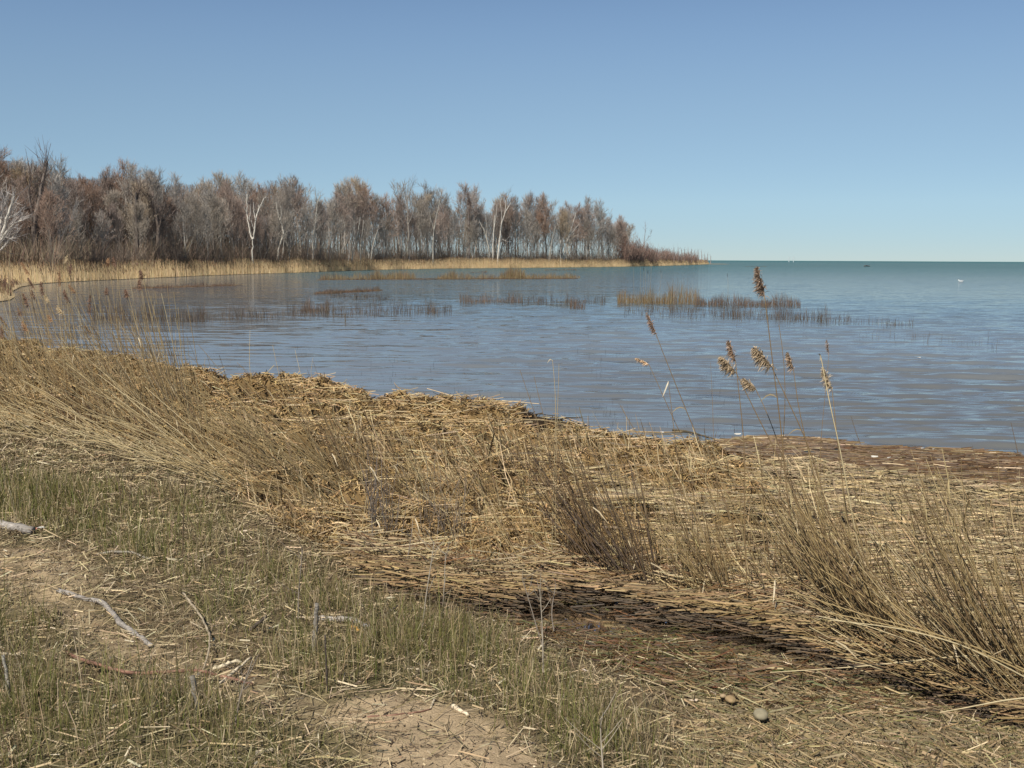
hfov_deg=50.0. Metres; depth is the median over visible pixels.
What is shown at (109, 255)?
shrub
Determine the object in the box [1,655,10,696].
driftwood stick
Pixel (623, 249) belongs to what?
shrub
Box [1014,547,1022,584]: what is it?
reed stalk
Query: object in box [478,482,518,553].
reed stalk
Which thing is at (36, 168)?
bare tree
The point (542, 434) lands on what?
reed
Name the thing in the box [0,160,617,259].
woodland
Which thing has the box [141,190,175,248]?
bare tree
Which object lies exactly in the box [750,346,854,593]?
reed
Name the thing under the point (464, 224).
bare tree
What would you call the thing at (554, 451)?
reed
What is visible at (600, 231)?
bare tree
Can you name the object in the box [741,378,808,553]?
reed
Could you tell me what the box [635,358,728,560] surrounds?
reed
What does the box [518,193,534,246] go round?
bare tree
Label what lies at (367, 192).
bare tree
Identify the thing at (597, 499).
reed stalk
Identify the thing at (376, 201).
bare tree
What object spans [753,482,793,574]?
reed stalk
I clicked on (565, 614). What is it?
dead reed litter
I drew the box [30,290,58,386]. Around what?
reed
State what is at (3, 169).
bare tree
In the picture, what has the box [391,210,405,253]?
bare tree
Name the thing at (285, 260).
shrub
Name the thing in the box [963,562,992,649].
reed stalk
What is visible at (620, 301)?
reed stubble
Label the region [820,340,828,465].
reed
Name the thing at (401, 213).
bare tree
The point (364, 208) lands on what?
bare tree
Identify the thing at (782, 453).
reed
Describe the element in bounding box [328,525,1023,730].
edge straw
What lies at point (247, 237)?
bare tree
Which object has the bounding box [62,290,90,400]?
reed
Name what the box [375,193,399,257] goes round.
bare tree
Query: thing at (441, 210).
bare tree
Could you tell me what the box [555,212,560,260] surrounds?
birch tree
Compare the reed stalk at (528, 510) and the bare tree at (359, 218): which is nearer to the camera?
the reed stalk at (528, 510)
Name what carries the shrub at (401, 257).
on the shore
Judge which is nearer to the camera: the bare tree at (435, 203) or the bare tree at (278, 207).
the bare tree at (278, 207)
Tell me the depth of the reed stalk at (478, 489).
7.60 m
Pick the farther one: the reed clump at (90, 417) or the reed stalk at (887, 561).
the reed clump at (90, 417)
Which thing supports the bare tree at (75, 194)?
on the shore
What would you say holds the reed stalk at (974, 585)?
on the ground at (420, 753)
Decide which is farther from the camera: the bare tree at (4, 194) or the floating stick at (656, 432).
the bare tree at (4, 194)
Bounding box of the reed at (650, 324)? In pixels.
[645,312,742,567]
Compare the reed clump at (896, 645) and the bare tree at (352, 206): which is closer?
the reed clump at (896, 645)
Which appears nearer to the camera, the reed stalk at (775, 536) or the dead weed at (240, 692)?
the dead weed at (240, 692)
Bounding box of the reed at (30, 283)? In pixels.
[27,278,66,394]
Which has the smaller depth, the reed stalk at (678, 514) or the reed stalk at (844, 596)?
the reed stalk at (844, 596)
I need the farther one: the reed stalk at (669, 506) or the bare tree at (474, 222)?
the bare tree at (474, 222)
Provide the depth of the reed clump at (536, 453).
8.87 m
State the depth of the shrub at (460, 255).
246.06 m
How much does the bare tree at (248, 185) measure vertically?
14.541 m
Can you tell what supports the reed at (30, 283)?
on the ground at (420, 753)
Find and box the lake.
[0,260,1023,454]
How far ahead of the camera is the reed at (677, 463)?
6.59 m
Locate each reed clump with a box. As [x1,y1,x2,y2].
[0,367,252,493]
[42,388,166,458]
[110,327,160,361]
[119,344,345,512]
[130,335,276,464]
[171,309,194,321]
[265,362,355,529]
[294,395,506,514]
[359,451,409,539]
[400,455,476,542]
[428,305,438,314]
[481,422,563,498]
[512,431,619,593]
[527,450,666,606]
[621,461,734,623]
[634,290,656,303]
[657,291,687,304]
[688,297,726,305]
[728,494,1023,722]
[738,297,781,306]
[749,472,894,671]
[752,475,851,598]
[879,459,1023,685]
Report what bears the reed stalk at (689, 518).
on the ground at (420, 753)
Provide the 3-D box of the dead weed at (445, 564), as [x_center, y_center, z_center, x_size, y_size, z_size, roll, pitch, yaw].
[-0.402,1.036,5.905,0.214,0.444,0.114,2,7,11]
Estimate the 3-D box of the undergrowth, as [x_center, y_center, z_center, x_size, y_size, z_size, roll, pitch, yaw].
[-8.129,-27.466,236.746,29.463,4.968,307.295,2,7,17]
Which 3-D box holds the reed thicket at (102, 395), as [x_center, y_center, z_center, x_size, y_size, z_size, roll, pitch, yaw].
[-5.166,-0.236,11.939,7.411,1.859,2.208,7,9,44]
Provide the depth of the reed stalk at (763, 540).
6.60 m
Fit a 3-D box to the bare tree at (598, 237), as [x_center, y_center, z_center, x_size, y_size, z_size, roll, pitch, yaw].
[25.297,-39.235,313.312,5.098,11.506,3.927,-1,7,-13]
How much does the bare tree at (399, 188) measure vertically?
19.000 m
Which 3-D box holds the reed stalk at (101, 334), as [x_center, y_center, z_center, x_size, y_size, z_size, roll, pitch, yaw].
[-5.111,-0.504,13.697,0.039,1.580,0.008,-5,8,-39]
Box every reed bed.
[0,256,708,282]
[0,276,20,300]
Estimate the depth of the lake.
28.07 m
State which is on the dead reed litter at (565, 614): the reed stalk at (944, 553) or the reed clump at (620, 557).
the reed clump at (620, 557)
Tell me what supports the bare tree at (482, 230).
on the shore
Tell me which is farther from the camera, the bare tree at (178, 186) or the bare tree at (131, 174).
the bare tree at (178, 186)
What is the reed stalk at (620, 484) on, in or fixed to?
on the ground at (420, 753)
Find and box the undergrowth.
[0,229,620,279]
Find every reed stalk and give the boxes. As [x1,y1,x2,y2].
[0,285,12,393]
[4,305,30,410]
[9,281,14,384]
[20,266,27,373]
[72,300,127,405]
[95,284,128,403]
[98,280,104,386]
[139,291,164,393]
[272,345,292,421]
[460,499,516,553]
[462,462,497,519]
[473,465,529,548]
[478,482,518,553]
[479,446,521,546]
[481,501,509,566]
[490,508,510,553]
[501,499,523,539]
[501,528,524,571]
[513,461,533,551]
[514,504,528,553]
[517,469,538,545]
[524,471,573,538]
[535,490,548,551]
[537,423,551,531]
[538,480,573,551]
[563,437,593,523]
[564,472,628,554]
[568,437,608,538]
[573,468,644,557]
[583,461,610,531]
[597,442,621,555]
[609,440,632,549]
[614,445,638,556]
[615,508,654,559]
[623,493,689,570]
[628,478,690,567]
[629,433,657,559]
[633,476,708,562]
[639,472,654,567]
[646,470,693,549]
[648,494,665,540]
[651,448,684,560]
[654,477,668,567]
[658,480,689,581]
[663,475,690,557]
[664,468,682,565]
[666,462,683,545]
[679,472,703,576]
[684,488,720,576]
[701,490,769,594]
[709,486,729,578]
[716,471,767,597]
[716,551,754,584]
[717,536,752,592]
[718,492,783,596]
[721,534,742,578]
[723,478,742,581]
[724,492,804,578]
[725,463,777,569]
[728,495,758,565]
[736,495,762,598]
[738,492,750,577]
[746,467,761,572]
[750,511,803,591]
[751,539,792,582]
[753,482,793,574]
[753,500,793,575]
[758,507,858,606]
[758,550,792,596]
[759,443,771,582]
[759,494,785,592]
[762,507,766,570]
[770,655,1021,672]
[773,518,805,591]
[777,517,807,595]
[788,487,830,601]
[788,590,1023,669]
[795,486,823,604]
[808,449,825,549]
[813,573,882,633]
[817,467,834,602]
[817,510,868,593]
[819,523,868,603]
[820,611,1023,672]
[821,514,879,599]
[826,550,878,633]
[831,620,1023,676]
[841,486,862,546]
[841,531,892,624]
[842,488,865,604]
[842,523,888,609]
[852,527,902,615]
[856,458,873,596]
[860,530,902,619]
[864,470,879,534]
[865,509,872,578]
[867,519,961,650]
[867,546,879,614]
[870,511,884,591]
[870,563,922,623]
[871,538,920,628]
[873,497,908,617]
[873,521,902,627]
[880,506,897,620]
[881,480,927,615]
[883,483,926,626]
[883,513,966,637]
[883,519,894,603]
[885,564,938,652]
[886,549,945,633]
[890,485,897,599]
[903,531,960,639]
[909,510,932,626]
[910,515,926,623]
[913,543,968,630]
[916,485,955,641]
[921,496,935,560]
[922,475,933,591]
[922,517,992,646]
[923,508,943,638]
[929,518,964,602]
[929,553,980,658]
[940,697,1023,712]
[941,536,1018,654]
[949,527,1012,656]
[953,510,960,564]
[955,564,1010,654]
[958,507,970,635]
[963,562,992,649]
[965,503,973,641]
[984,498,993,649]
[988,571,1008,640]
[993,554,1016,663]
[994,561,1006,654]
[1007,480,1013,528]
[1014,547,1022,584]
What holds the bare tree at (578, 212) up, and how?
on the shore
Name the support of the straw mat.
on the ground at (420, 753)
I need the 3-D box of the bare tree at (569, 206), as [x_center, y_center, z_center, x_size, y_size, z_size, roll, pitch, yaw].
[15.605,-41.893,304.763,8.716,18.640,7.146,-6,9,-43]
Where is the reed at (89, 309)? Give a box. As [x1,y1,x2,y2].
[86,295,103,405]
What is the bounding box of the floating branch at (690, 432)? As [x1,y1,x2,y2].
[672,429,717,439]
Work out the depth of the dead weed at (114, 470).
7.75 m
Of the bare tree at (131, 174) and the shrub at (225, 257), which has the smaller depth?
the bare tree at (131, 174)
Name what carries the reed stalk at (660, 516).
on the ground at (420, 753)
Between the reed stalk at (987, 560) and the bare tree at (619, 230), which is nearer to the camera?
the reed stalk at (987, 560)
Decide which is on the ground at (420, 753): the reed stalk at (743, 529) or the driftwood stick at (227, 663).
the driftwood stick at (227, 663)
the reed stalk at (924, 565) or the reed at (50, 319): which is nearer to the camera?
the reed stalk at (924, 565)
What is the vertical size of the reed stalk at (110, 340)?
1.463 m
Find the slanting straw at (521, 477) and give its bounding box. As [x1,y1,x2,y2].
[161,389,1023,705]
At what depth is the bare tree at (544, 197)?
288.59 m
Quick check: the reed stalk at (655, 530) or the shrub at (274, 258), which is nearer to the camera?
the reed stalk at (655, 530)
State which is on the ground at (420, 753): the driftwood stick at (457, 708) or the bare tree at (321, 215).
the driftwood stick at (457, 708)
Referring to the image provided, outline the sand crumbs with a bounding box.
[0,545,561,767]
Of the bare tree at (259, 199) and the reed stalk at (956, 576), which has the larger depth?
the bare tree at (259, 199)
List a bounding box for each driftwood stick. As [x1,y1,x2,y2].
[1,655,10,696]
[95,550,153,560]
[182,592,210,669]
[212,659,241,669]
[213,657,251,689]
[247,615,267,630]
[255,748,273,755]
[324,635,328,690]
[327,673,378,698]
[350,712,413,723]
[367,708,430,717]
[450,703,468,716]
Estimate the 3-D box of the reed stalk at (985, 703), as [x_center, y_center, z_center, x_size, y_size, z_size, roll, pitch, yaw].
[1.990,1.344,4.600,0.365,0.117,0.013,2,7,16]
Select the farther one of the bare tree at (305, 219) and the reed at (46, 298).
the bare tree at (305, 219)
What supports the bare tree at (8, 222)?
on the shore
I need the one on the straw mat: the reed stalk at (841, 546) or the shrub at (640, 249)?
the reed stalk at (841, 546)
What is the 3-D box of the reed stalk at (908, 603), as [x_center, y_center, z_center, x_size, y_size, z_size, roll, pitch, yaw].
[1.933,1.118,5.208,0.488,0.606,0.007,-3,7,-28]
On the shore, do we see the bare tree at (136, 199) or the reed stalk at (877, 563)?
the bare tree at (136, 199)
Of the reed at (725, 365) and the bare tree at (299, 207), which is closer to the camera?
the reed at (725, 365)
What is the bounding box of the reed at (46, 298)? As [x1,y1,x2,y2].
[44,295,81,385]
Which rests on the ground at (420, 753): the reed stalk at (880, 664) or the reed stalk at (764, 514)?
the reed stalk at (764, 514)
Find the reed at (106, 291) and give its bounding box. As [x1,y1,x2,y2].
[103,287,120,385]
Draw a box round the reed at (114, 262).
[111,256,134,393]
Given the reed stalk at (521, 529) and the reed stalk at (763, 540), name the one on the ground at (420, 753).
the reed stalk at (521, 529)
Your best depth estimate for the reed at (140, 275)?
11.85 m
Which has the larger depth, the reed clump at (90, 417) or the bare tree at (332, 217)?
the bare tree at (332, 217)
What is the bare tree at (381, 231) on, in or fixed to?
on the shore
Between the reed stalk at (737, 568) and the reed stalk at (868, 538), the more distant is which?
the reed stalk at (737, 568)
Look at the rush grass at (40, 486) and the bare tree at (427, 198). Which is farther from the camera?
the bare tree at (427, 198)
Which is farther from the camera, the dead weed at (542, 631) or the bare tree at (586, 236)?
the bare tree at (586, 236)
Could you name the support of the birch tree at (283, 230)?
on the shore
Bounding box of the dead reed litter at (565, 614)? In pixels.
[480,589,1000,719]
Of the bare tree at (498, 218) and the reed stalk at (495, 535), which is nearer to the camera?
the reed stalk at (495, 535)
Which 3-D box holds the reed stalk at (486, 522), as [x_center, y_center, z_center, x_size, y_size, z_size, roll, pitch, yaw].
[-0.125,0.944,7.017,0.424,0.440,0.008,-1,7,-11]
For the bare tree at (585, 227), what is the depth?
307.44 m
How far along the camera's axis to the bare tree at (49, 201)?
94.82 m
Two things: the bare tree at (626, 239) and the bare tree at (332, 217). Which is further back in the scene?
the bare tree at (626, 239)
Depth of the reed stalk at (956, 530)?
5.64 m
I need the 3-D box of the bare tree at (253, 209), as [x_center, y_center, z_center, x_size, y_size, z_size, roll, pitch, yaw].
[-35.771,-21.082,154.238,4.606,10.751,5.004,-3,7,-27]
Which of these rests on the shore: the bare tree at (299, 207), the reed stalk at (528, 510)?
the bare tree at (299, 207)
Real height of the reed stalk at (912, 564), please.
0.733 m
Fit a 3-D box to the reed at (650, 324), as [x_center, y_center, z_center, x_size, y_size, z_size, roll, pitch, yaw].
[1.138,0.410,6.861,0.684,1.697,0.106,3,7,24]
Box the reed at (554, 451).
[547,359,555,554]
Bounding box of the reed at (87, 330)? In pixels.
[84,325,107,373]
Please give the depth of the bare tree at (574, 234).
298.48 m
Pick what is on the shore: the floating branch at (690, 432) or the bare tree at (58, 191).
the bare tree at (58, 191)
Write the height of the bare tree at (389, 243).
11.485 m
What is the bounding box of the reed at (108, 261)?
[105,258,126,382]
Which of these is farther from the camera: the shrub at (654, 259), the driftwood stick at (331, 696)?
the shrub at (654, 259)
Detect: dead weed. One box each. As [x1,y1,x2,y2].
[103,450,120,509]
[113,466,151,502]
[173,461,203,558]
[217,656,258,722]
[278,537,304,618]
[362,486,376,535]
[390,522,418,577]
[414,526,442,627]
[423,495,439,538]
[424,535,455,605]
[522,565,550,644]
[530,578,549,672]
[543,573,557,630]
[566,692,622,767]
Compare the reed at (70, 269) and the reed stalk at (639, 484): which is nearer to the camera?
the reed stalk at (639, 484)
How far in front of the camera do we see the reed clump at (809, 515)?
6.29 m
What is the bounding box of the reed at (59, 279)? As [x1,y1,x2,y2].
[57,271,66,384]
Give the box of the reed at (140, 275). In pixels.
[138,270,175,414]
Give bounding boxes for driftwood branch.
[56,588,152,647]
[64,651,252,684]
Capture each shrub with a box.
[78,239,108,276]
[99,247,122,273]
[104,239,138,273]
[125,243,153,276]
[144,240,174,273]
[160,236,187,273]
[182,242,211,273]
[198,243,223,271]
[210,249,239,272]
[233,243,260,271]
[249,248,273,270]
[261,245,283,269]
[280,252,292,270]
[293,241,315,269]
[334,250,348,265]
[393,251,407,262]
[440,250,454,260]
[455,252,468,266]
[535,251,548,262]
[615,240,634,260]
[616,237,636,264]
[621,241,638,261]
[630,244,640,265]
[635,241,647,262]
[636,240,647,261]
[638,242,651,262]
[644,243,655,262]
[650,244,660,262]
[657,247,668,260]
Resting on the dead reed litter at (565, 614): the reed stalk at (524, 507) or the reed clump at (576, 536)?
the reed clump at (576, 536)
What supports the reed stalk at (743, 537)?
on the ground at (420, 753)
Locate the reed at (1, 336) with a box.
[0,324,17,408]
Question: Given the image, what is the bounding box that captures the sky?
[0,0,1023,261]
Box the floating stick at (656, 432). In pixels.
[629,430,682,432]
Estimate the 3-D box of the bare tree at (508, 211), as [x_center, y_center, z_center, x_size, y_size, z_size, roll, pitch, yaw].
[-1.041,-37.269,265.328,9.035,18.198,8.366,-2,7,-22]
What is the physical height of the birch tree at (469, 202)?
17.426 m
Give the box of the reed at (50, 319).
[47,314,66,368]
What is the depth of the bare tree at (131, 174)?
121.37 m
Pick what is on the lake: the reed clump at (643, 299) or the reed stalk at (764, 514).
the reed clump at (643, 299)
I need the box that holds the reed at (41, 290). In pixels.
[38,282,58,392]
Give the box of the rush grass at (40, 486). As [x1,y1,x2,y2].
[0,414,1018,767]
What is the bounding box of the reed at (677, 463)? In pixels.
[663,382,692,563]
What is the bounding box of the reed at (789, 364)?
[784,352,830,533]
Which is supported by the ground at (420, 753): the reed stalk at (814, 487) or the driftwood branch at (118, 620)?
the driftwood branch at (118, 620)
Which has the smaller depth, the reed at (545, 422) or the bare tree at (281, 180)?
the reed at (545, 422)
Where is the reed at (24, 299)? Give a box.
[22,293,52,418]
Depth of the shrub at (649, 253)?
363.20 m
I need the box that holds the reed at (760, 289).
[752,267,802,607]
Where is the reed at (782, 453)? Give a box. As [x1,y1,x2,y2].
[773,327,784,571]
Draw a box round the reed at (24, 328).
[21,321,61,419]
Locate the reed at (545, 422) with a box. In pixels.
[534,377,562,470]
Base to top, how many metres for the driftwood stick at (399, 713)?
0.017 m
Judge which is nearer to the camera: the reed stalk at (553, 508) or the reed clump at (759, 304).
the reed stalk at (553, 508)
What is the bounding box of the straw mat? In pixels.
[173,389,1023,722]
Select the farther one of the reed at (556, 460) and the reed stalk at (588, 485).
the reed stalk at (588, 485)
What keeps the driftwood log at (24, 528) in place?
on the ground at (420, 753)
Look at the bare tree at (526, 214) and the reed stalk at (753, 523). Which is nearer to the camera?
the reed stalk at (753, 523)
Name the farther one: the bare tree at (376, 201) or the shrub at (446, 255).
the shrub at (446, 255)
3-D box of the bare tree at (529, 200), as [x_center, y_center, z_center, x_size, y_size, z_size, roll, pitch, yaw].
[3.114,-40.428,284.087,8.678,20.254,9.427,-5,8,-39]
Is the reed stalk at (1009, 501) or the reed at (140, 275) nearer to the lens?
the reed stalk at (1009, 501)
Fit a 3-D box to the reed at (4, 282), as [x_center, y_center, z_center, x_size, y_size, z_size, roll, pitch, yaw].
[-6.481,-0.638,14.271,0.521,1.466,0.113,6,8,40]
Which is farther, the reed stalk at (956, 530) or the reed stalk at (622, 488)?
the reed stalk at (622, 488)
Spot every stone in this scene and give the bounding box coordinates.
[725,695,735,703]
[753,708,767,720]
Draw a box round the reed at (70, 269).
[68,264,77,379]
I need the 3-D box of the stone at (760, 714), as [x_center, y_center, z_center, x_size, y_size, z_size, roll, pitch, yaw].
[1.057,1.403,4.665,0.063,0.045,0.079,2,7,12]
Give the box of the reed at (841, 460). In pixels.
[819,354,864,573]
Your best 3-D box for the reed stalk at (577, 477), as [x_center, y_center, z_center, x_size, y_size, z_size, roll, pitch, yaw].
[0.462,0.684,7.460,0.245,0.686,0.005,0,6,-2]
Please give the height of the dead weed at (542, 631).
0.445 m
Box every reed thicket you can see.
[0,276,189,415]
[0,281,219,458]
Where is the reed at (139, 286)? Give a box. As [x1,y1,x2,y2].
[137,279,160,382]
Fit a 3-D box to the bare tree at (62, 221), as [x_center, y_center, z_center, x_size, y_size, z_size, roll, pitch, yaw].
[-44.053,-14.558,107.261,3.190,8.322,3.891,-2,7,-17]
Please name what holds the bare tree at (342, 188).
on the shore
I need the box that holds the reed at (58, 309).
[56,306,98,403]
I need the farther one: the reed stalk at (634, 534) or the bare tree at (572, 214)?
the bare tree at (572, 214)
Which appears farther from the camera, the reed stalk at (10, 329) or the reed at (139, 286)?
the reed stalk at (10, 329)
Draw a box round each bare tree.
[0,146,15,222]
[0,174,22,225]
[0,203,20,248]
[1,156,40,232]
[3,165,40,239]
[5,156,52,200]
[6,136,73,258]
[7,195,48,253]
[8,172,48,246]
[33,187,76,253]
[43,167,82,247]
[47,152,87,222]
[50,196,75,244]
[60,207,86,267]
[62,175,118,249]
[73,171,111,246]
[79,178,112,245]
[88,163,125,245]
[89,209,114,253]
[100,188,130,247]
[101,157,146,245]
[102,201,130,253]
[106,157,150,246]
[119,179,157,241]
[124,171,148,252]
[125,200,158,252]
[133,167,164,227]
[134,180,175,253]
[140,167,169,240]
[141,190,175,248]
[142,169,167,240]
[146,210,177,251]
[159,195,188,247]
[162,171,192,240]
[171,198,200,249]
[171,199,200,261]
[177,188,198,243]
[185,188,213,246]
[192,176,214,241]
[193,204,214,270]
[195,175,227,244]
[198,190,224,249]
[208,179,238,245]
[208,194,233,261]
[211,169,239,245]
[216,180,243,256]
[218,170,250,250]
[229,198,254,248]
[236,209,262,248]
[241,177,270,247]
[241,197,270,253]
[248,183,274,249]
[250,215,281,260]
[254,189,279,254]
[263,209,287,258]
[267,184,291,242]
[268,194,291,246]
[269,176,302,257]
[272,173,300,249]
[278,207,297,259]
[283,180,315,252]
[287,174,313,247]
[293,181,314,246]
[294,200,323,257]
[303,201,330,255]
[305,196,329,251]
[314,197,329,244]
[315,198,343,249]
[325,178,360,245]
[325,191,353,258]
[325,201,344,260]
[329,180,359,253]
[332,177,361,252]
[339,192,363,254]
[343,207,357,262]
[350,174,379,249]
[353,190,379,258]
[354,190,371,253]
[358,218,378,258]
[359,187,397,253]
[369,191,387,255]
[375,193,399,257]
[375,218,390,263]
[377,211,397,265]
[389,180,412,249]
[391,193,415,259]
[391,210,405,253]
[401,214,420,256]
[405,197,433,250]
[406,189,428,250]
[413,193,434,251]
[413,211,429,258]
[417,179,436,253]
[418,191,442,248]
[421,210,434,257]
[427,190,445,257]
[427,212,447,261]
[429,206,446,257]
[431,183,451,257]
[435,204,456,254]
[439,191,458,256]
[440,209,454,254]
[446,209,462,254]
[451,181,480,254]
[452,207,464,253]
[456,221,476,258]
[459,203,490,251]
[459,207,477,251]
[461,215,480,258]
[463,186,489,248]
[472,206,489,255]
[477,202,492,254]
[483,213,496,253]
[485,201,506,253]
[486,192,515,258]
[487,194,524,256]
[500,218,514,256]
[500,220,526,258]
[506,195,528,256]
[510,203,532,256]
[514,190,542,256]
[514,209,534,258]
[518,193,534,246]
[525,210,538,253]
[527,220,541,255]
[528,194,561,257]
[529,210,553,254]
[537,191,557,252]
[542,214,560,257]
[549,210,572,259]
[553,207,569,256]
[557,200,578,255]
[558,209,575,256]
[567,219,588,254]
[569,202,589,256]
[575,196,596,256]
[577,201,605,256]
[577,218,590,258]
[579,216,601,257]
[581,215,590,256]
[584,226,596,258]
[590,200,605,258]
[590,205,615,257]
[594,228,608,254]
[595,214,608,257]
[597,220,615,259]
[604,217,619,250]
[607,220,626,256]
[608,226,618,256]
[611,214,625,257]
[619,223,637,247]
[620,232,630,246]
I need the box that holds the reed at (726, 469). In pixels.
[680,456,772,482]
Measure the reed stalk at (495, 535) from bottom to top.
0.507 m
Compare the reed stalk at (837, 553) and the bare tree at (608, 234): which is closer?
the reed stalk at (837, 553)
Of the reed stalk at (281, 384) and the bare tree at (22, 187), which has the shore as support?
the bare tree at (22, 187)
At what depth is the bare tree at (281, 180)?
168.16 m
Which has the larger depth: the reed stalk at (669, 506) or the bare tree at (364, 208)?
the bare tree at (364, 208)
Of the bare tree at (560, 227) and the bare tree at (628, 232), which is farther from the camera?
the bare tree at (628, 232)
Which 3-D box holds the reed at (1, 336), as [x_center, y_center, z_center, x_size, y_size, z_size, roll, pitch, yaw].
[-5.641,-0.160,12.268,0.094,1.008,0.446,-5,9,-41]
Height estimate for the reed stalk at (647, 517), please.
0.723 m
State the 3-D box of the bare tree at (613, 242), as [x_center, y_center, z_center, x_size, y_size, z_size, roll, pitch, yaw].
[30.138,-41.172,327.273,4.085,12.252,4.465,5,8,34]
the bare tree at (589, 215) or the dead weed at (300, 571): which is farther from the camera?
the bare tree at (589, 215)
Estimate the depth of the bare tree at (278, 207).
167.22 m
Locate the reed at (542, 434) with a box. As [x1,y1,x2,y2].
[520,371,568,495]
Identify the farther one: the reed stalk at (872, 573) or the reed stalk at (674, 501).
the reed stalk at (674, 501)
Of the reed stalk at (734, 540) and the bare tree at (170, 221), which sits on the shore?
the bare tree at (170, 221)
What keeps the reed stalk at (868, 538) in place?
on the ground at (420, 753)
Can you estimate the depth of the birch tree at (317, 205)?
170.94 m
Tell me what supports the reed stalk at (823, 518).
on the straw mat
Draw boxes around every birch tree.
[0,184,36,256]
[242,189,265,262]
[272,194,291,263]
[311,187,323,255]
[348,208,362,265]
[358,219,370,262]
[368,217,381,258]
[400,173,417,260]
[424,194,441,265]
[466,193,471,260]
[475,207,490,261]
[489,199,501,259]
[495,188,512,262]
[547,224,556,260]
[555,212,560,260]
[563,207,580,259]
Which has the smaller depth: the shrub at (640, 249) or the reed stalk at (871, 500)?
the reed stalk at (871, 500)
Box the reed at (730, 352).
[722,341,766,624]
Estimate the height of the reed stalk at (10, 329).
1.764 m
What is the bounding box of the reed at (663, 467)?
[620,405,712,560]
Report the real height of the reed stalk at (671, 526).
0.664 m
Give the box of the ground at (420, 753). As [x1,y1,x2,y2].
[0,337,1007,767]
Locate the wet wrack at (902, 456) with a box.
[481,434,1023,731]
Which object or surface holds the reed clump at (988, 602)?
on the ground at (420, 753)
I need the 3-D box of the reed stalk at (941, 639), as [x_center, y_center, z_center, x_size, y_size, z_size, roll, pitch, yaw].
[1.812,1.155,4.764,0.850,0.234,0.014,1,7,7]
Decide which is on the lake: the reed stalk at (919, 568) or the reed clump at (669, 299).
the reed clump at (669, 299)
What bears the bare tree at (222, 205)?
on the shore
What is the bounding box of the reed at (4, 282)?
[2,279,28,387]
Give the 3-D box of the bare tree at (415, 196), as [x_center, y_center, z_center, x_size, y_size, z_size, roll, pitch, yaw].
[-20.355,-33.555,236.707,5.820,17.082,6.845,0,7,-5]
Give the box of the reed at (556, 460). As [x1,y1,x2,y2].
[555,373,558,561]
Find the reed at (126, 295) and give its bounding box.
[123,289,166,412]
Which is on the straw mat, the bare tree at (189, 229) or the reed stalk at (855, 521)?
the reed stalk at (855, 521)
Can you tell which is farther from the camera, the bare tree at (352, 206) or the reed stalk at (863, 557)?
the bare tree at (352, 206)
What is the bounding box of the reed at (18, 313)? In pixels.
[17,308,39,371]
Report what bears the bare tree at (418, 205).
on the shore
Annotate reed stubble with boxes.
[88,262,997,439]
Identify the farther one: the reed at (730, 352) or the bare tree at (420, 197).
the bare tree at (420, 197)
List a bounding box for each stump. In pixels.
[190,675,201,716]
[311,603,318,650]
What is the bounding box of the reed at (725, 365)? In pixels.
[717,356,818,566]
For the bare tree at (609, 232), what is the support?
on the shore
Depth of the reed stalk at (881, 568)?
5.71 m
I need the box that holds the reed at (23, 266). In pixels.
[21,261,69,376]
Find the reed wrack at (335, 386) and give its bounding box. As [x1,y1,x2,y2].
[0,337,784,626]
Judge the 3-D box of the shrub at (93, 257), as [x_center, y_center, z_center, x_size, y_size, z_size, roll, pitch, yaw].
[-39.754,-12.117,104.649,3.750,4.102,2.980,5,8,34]
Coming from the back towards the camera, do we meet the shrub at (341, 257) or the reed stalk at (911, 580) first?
the shrub at (341, 257)
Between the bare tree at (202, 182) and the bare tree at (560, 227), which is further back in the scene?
the bare tree at (560, 227)
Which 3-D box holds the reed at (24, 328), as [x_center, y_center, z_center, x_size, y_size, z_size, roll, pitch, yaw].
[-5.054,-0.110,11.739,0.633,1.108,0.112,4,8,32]
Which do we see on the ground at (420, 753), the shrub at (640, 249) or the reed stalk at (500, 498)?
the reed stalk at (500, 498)
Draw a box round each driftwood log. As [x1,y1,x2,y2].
[0,519,35,534]
[318,615,353,622]
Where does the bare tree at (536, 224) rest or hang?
on the shore
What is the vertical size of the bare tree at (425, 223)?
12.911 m
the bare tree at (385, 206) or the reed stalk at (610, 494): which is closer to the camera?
the reed stalk at (610, 494)
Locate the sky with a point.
(741, 130)
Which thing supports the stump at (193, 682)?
on the ground at (420, 753)
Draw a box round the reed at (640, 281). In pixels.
[639,262,640,297]
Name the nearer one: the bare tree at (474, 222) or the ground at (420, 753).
the ground at (420, 753)
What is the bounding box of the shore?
[0,265,671,300]
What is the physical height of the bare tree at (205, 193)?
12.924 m
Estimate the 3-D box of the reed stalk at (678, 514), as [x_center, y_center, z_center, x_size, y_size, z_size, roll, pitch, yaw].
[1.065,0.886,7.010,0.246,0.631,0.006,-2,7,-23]
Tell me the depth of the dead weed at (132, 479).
7.84 m
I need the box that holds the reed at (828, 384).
[820,367,852,555]
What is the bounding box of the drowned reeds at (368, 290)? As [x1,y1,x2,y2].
[132,266,766,293]
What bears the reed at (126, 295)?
on the ground at (420, 753)
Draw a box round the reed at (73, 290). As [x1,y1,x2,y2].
[68,285,111,367]
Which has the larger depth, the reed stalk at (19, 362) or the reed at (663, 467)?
the reed stalk at (19, 362)
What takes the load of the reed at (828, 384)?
on the ground at (420, 753)
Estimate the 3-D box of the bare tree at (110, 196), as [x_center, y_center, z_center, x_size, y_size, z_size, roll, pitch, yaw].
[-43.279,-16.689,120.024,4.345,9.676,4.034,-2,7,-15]
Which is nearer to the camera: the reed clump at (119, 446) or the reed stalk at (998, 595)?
the reed stalk at (998, 595)

